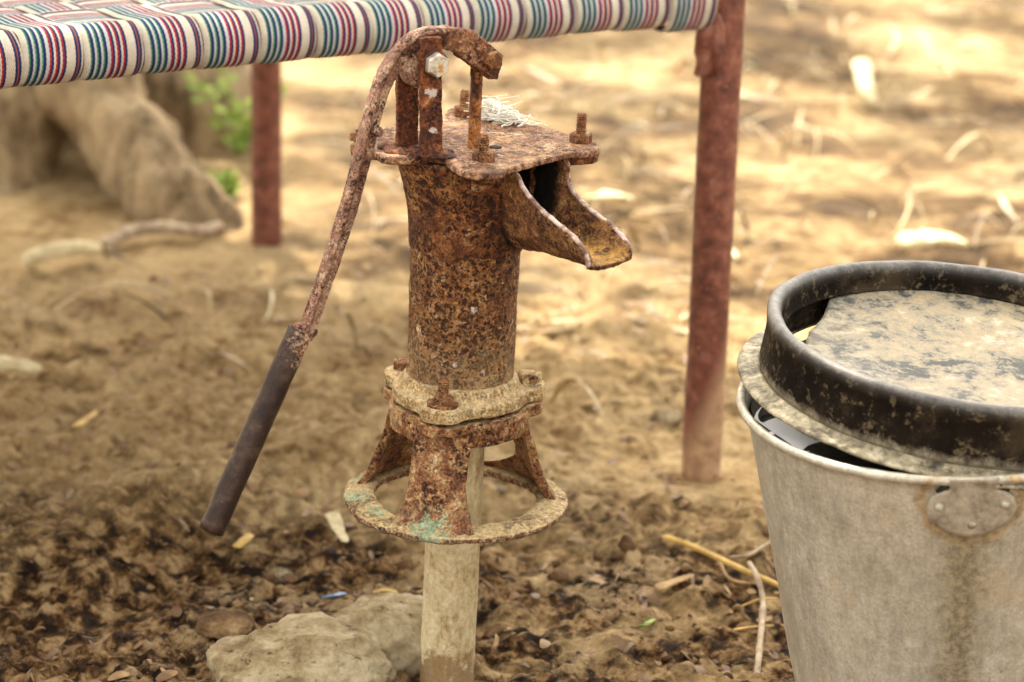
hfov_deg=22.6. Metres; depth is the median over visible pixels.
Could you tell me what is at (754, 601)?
straw stalk
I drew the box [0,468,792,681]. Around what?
mud crumbs
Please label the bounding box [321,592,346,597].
plastic scrap
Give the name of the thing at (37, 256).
pale stick
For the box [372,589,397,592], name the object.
green leaf
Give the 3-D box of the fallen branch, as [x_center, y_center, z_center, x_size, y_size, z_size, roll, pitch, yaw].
[-0.543,-0.169,3.985,0.220,0.034,0.061,-8,20,-29]
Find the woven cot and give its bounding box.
[0,0,744,482]
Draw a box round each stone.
[195,609,254,638]
[206,612,395,681]
[262,567,293,583]
[332,592,422,676]
[650,408,682,425]
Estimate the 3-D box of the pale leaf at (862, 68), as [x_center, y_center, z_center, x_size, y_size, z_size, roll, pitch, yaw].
[0.712,-0.529,5.185,0.041,0.042,0.301,3,18,4]
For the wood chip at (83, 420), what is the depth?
3.17 m
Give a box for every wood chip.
[72,410,99,427]
[233,533,253,548]
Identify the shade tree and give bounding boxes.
[0,16,250,236]
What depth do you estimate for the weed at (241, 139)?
4.46 m
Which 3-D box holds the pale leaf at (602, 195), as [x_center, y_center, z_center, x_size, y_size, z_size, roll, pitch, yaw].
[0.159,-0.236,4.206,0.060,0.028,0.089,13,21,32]
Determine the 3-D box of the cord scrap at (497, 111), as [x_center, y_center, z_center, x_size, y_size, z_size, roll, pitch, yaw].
[-0.006,-0.218,2.413,0.079,0.028,0.052,2,18,0]
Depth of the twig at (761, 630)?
2.61 m
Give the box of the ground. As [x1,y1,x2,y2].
[0,0,1023,681]
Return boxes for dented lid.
[737,260,1023,490]
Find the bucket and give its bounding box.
[736,339,1023,681]
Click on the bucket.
(884, 576)
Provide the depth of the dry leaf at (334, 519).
2.84 m
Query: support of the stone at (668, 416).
on the ground
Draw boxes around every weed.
[183,67,288,157]
[205,168,241,197]
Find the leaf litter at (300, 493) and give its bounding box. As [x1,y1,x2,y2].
[0,263,790,681]
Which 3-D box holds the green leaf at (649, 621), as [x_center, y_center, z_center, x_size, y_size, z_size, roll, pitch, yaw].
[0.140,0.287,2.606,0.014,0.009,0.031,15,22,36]
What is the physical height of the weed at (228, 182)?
0.056 m
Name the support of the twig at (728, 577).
on the ground
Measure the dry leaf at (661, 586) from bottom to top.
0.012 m
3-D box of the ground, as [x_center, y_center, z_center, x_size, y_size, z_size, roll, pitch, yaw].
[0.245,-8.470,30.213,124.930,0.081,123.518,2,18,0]
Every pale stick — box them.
[0,354,40,374]
[23,239,101,268]
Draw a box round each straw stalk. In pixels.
[662,535,777,587]
[733,624,783,630]
[742,597,776,606]
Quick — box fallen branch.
[99,220,223,251]
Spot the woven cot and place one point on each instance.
(44, 42)
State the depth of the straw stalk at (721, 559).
2.75 m
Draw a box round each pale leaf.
[585,190,634,204]
[852,59,876,105]
[894,229,967,250]
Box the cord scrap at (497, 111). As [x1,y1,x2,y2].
[464,94,547,127]
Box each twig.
[719,562,762,583]
[729,541,770,558]
[747,561,765,673]
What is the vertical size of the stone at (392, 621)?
0.093 m
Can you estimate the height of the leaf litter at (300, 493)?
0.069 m
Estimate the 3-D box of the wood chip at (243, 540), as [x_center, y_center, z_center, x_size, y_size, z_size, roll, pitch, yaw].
[-0.292,0.217,2.805,0.015,0.009,0.044,7,18,17]
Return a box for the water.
[751,399,912,473]
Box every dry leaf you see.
[325,511,348,541]
[655,574,693,590]
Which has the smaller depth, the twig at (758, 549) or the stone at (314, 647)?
the stone at (314, 647)
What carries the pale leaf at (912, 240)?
on the ground
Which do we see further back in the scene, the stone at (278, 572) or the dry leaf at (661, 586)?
the stone at (278, 572)
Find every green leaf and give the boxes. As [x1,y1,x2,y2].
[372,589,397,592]
[638,619,654,626]
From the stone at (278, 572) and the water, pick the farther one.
the stone at (278, 572)
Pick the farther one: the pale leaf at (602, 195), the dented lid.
the pale leaf at (602, 195)
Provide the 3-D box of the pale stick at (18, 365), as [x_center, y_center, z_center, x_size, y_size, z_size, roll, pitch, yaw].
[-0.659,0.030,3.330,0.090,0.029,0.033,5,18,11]
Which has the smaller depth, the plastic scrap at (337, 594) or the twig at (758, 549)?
the plastic scrap at (337, 594)
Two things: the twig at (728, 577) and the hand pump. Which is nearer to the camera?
the hand pump
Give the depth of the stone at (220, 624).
2.56 m
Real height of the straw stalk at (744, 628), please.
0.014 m
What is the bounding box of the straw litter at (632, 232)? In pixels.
[0,0,1023,428]
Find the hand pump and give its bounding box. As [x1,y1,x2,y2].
[199,24,632,681]
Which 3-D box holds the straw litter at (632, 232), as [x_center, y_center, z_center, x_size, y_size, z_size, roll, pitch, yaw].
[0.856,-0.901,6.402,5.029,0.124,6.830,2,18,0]
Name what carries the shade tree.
on the ground

